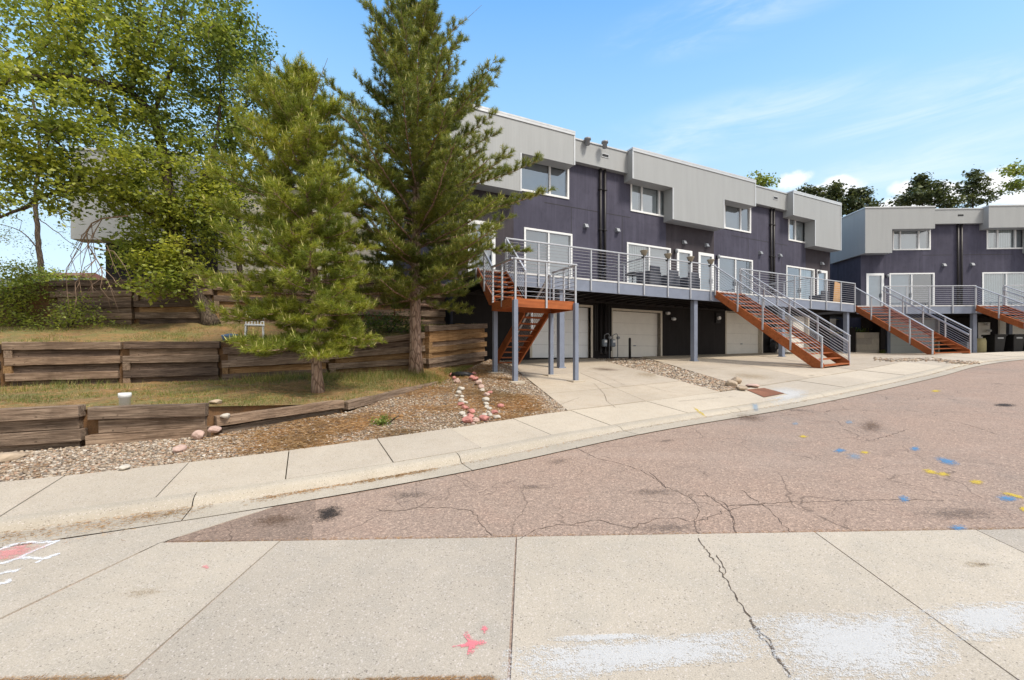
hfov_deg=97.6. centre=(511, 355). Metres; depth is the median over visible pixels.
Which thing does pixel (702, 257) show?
entry door
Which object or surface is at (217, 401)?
rock
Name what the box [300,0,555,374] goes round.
pine tree
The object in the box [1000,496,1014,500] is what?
paint mark
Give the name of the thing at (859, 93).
sky
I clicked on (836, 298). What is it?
plywood board
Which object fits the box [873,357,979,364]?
rubble
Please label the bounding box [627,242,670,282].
sliding door
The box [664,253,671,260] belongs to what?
planter
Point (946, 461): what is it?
paint mark
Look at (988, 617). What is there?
worn paint
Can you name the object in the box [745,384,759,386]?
rock
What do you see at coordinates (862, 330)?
weed
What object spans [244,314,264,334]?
plastic chair
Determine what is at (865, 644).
worn paint
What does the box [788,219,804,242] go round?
window
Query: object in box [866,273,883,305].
entry door
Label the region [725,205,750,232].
window
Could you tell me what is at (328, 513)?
tar stain
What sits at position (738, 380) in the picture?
rock
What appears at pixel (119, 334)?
terrace
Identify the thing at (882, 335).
dark pier
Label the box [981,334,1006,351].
wheeled bin
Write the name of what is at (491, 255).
entry door
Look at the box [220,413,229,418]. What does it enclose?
rock
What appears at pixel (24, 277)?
bush
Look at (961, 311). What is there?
deck
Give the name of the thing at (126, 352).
earth bank
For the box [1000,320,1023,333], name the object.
garage door
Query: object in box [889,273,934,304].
sliding door
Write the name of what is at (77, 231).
hill building
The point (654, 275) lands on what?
patio chair
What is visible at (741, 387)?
rock
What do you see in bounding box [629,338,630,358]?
bollard
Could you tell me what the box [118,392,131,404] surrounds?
pipe cap
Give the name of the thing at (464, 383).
gravel bed
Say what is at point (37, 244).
leafy tree
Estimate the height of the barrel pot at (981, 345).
0.860 m
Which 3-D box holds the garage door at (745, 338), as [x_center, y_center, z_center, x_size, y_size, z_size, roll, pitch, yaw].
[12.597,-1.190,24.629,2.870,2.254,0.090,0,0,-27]
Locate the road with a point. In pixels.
(970, 432)
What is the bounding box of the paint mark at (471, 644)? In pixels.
[452,631,485,653]
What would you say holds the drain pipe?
on the gravel bed
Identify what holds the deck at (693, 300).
attached to the townhouse row at (631, 200)
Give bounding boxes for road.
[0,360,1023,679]
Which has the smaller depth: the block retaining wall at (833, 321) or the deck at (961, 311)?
the deck at (961, 311)
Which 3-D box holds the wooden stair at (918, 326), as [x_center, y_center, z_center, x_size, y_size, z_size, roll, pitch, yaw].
[19.706,-1.924,22.396,1.666,3.787,4.948,0,0,3]
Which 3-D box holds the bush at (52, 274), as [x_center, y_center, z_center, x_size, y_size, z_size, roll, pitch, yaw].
[-21.550,-2.945,20.913,5.267,2.421,3.589,0,0,0]
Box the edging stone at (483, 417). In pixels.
[479,415,489,420]
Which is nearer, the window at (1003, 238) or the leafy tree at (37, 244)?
the leafy tree at (37, 244)
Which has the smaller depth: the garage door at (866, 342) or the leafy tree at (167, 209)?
the leafy tree at (167, 209)
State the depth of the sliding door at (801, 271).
27.13 m
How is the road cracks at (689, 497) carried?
on the road
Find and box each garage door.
[532,308,587,357]
[613,311,656,356]
[727,312,757,353]
[785,315,803,351]
[891,320,934,352]
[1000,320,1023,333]
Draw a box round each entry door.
[468,219,494,271]
[677,249,691,277]
[698,252,713,289]
[817,270,827,294]
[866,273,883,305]
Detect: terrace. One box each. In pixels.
[0,323,424,344]
[0,368,450,409]
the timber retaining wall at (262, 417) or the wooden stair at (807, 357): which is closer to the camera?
the timber retaining wall at (262, 417)
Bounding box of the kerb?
[0,356,1023,546]
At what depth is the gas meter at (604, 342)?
19.82 m
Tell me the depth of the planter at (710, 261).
18.84 m
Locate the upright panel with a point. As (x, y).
(852, 338)
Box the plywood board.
[833,282,839,301]
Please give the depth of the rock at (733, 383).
11.68 m
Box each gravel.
[598,357,738,391]
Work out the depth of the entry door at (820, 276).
27.86 m
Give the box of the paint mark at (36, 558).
[20,553,59,559]
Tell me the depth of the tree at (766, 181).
41.63 m
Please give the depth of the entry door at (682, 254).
22.60 m
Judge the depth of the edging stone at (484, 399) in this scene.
9.56 m
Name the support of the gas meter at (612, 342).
on the gravel strip
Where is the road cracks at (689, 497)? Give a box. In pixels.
[312,396,1000,538]
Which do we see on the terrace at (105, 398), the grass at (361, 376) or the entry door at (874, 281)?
the grass at (361, 376)
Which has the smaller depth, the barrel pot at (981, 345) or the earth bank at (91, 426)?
the earth bank at (91, 426)
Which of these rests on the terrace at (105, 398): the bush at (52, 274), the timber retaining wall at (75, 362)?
the timber retaining wall at (75, 362)
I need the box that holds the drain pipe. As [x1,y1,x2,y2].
[451,372,472,376]
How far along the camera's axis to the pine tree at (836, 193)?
47.38 m
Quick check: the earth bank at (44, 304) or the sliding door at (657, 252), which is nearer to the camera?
the earth bank at (44, 304)
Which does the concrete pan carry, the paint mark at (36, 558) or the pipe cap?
the paint mark at (36, 558)
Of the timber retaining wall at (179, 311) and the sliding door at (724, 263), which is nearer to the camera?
the timber retaining wall at (179, 311)
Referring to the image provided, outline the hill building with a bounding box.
[71,147,379,279]
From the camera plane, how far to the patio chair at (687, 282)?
19.20 m
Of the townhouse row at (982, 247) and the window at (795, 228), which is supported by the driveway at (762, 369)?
the townhouse row at (982, 247)
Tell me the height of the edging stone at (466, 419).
0.136 m
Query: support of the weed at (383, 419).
on the gravel bed
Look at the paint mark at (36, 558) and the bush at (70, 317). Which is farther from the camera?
the bush at (70, 317)
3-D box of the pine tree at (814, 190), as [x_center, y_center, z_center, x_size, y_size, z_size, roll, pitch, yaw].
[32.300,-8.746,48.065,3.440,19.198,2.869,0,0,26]
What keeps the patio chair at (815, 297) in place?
on the deck at (693, 300)
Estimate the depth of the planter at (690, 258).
18.30 m
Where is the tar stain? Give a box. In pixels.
[315,506,342,521]
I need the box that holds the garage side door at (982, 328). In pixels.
[978,322,989,352]
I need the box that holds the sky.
[0,0,1023,277]
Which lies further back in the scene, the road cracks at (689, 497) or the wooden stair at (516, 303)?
the wooden stair at (516, 303)
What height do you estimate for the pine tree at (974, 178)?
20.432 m
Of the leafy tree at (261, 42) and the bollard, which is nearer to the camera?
the leafy tree at (261, 42)
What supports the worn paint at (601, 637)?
on the concrete pan
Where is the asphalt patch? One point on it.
(289, 521)
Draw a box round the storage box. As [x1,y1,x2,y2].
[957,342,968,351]
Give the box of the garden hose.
[770,340,777,351]
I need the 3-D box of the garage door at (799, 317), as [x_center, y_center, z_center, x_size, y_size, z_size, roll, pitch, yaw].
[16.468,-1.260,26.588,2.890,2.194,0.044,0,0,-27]
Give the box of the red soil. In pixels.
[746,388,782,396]
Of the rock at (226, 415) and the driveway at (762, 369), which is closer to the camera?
the rock at (226, 415)
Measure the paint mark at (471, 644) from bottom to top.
0.018 m
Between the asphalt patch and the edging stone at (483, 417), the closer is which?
the asphalt patch
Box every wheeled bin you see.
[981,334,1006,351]
[1004,334,1023,351]
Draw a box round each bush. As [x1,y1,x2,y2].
[0,254,62,326]
[0,283,125,330]
[2,265,103,287]
[345,304,428,335]
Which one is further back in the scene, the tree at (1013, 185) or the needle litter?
the tree at (1013, 185)
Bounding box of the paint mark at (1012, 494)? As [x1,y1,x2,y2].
[1004,492,1022,497]
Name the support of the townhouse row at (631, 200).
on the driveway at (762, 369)
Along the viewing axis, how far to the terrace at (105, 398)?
9.25 m
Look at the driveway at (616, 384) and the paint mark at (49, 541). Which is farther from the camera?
the driveway at (616, 384)
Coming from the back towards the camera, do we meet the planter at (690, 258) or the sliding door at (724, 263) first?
the sliding door at (724, 263)
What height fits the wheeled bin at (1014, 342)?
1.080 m
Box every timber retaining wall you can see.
[0,332,425,385]
[0,403,210,451]
[49,272,445,325]
[214,381,438,432]
[424,323,487,368]
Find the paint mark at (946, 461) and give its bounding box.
[940,457,953,464]
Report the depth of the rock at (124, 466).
5.66 m
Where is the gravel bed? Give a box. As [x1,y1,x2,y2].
[0,361,558,480]
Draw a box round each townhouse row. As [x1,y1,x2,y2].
[395,98,841,360]
[830,204,1023,353]
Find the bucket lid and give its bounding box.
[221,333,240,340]
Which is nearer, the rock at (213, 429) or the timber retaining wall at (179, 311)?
the rock at (213, 429)
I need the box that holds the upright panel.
[842,328,854,351]
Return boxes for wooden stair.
[475,236,584,383]
[714,266,850,367]
[856,287,971,354]
[974,286,1023,328]
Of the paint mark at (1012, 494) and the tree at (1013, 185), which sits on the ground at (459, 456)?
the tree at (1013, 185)
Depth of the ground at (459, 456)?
7.07 m
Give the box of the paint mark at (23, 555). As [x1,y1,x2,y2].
[0,541,57,563]
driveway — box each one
[505,358,719,410]
[644,351,989,387]
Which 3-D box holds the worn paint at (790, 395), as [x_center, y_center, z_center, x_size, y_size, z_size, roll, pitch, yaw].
[6.385,1.029,10.414,0.878,0.454,2.371,0,0,33]
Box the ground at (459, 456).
[182,360,1015,519]
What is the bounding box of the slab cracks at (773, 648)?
[596,373,790,676]
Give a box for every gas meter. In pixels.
[602,333,611,358]
[610,333,619,357]
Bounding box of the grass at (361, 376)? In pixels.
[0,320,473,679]
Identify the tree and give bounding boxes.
[0,0,267,325]
[0,95,82,284]
[177,50,387,392]
[200,3,284,273]
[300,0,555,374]
[746,169,780,186]
[796,182,830,198]
[817,179,854,215]
[842,185,887,216]
[888,171,966,207]
[948,164,1004,207]
[994,158,1023,195]
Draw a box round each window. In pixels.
[522,162,568,199]
[630,184,663,216]
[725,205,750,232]
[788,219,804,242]
[892,230,930,249]
[986,230,1022,248]
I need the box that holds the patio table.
[625,272,637,282]
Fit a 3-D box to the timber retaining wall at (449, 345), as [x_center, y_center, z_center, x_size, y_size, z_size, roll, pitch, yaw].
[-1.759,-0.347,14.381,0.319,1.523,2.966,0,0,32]
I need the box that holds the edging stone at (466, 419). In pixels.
[462,416,472,422]
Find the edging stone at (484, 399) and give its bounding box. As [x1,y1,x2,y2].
[482,397,489,401]
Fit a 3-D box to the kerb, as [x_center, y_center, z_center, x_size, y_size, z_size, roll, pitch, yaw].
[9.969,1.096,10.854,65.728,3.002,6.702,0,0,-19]
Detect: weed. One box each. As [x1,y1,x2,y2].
[370,414,399,426]
[855,326,871,331]
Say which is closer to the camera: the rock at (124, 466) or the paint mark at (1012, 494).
the paint mark at (1012, 494)
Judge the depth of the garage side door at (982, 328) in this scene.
28.58 m
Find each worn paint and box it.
[502,628,762,679]
[548,633,648,641]
[753,608,960,679]
[773,387,803,402]
[927,601,1023,640]
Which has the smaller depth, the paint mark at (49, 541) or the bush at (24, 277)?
the paint mark at (49, 541)
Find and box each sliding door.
[524,227,571,276]
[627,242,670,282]
[718,256,752,293]
[786,265,814,298]
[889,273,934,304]
[982,272,1023,304]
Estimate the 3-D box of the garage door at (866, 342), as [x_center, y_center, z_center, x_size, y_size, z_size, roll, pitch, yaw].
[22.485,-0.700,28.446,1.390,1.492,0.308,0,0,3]
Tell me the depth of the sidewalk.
6.26 m
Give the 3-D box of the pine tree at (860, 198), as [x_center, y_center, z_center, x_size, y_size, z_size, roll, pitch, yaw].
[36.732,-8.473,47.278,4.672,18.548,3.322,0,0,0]
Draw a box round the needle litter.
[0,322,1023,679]
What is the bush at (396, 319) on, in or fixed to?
on the terrace at (119, 334)
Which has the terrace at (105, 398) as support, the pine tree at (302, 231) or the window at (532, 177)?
the pine tree at (302, 231)
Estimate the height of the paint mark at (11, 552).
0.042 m
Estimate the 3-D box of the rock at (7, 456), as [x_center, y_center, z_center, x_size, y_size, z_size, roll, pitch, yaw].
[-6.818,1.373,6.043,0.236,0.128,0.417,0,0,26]
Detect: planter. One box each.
[640,250,647,257]
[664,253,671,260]
[687,256,693,263]
[707,259,714,266]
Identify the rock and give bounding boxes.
[0,452,27,462]
[118,464,130,469]
[172,444,186,452]
[191,430,204,439]
[207,426,221,432]
[208,399,221,403]
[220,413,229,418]
[725,380,737,386]
[731,377,741,383]
[736,385,747,389]
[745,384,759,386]
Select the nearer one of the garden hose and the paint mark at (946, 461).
the paint mark at (946, 461)
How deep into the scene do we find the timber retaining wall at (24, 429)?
6.66 m
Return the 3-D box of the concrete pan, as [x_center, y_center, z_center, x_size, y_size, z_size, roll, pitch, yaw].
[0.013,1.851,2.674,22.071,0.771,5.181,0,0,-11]
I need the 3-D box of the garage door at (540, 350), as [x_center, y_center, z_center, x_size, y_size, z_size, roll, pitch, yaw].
[2.059,-1.010,19.383,2.970,2.214,0.044,0,0,-27]
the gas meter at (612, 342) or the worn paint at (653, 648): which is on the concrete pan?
the worn paint at (653, 648)
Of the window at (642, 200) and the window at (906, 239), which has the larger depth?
the window at (906, 239)
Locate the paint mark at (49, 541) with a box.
[0,539,58,549]
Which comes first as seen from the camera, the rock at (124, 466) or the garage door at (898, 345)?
the rock at (124, 466)
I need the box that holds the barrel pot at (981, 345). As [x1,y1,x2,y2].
[977,338,986,352]
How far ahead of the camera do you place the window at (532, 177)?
18.95 m
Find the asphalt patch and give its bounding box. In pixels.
[169,499,315,540]
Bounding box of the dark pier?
[873,319,885,353]
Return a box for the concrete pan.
[0,507,1023,679]
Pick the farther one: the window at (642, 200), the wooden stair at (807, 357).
the window at (642, 200)
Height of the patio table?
0.732 m
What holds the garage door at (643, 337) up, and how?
in the townhouse row at (631, 200)
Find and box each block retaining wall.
[830,319,835,337]
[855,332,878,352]
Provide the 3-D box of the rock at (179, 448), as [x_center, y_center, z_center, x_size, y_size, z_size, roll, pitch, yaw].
[-4.747,1.332,6.402,0.153,0.111,0.251,0,0,-16]
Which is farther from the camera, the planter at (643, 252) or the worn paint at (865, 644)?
the planter at (643, 252)
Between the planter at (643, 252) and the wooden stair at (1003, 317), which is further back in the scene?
the wooden stair at (1003, 317)
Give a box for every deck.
[446,237,855,367]
[825,285,1023,353]
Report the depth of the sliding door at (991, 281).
28.61 m
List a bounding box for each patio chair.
[636,265,660,284]
[661,270,679,286]
[680,272,699,288]
[809,291,828,300]
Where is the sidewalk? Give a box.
[0,351,1023,516]
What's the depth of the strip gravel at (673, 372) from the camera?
14.75 m
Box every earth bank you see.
[0,279,444,324]
[0,332,483,386]
[83,405,367,445]
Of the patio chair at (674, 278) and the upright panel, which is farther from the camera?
the upright panel
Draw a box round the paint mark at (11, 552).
[0,542,40,558]
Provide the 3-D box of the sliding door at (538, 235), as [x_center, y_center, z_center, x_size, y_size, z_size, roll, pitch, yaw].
[1.514,-4.025,18.939,2.370,2.450,0.270,0,0,-27]
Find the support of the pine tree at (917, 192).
on the ground at (459, 456)
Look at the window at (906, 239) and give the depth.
28.88 m
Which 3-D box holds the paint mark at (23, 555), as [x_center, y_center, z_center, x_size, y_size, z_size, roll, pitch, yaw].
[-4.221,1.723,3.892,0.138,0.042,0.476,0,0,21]

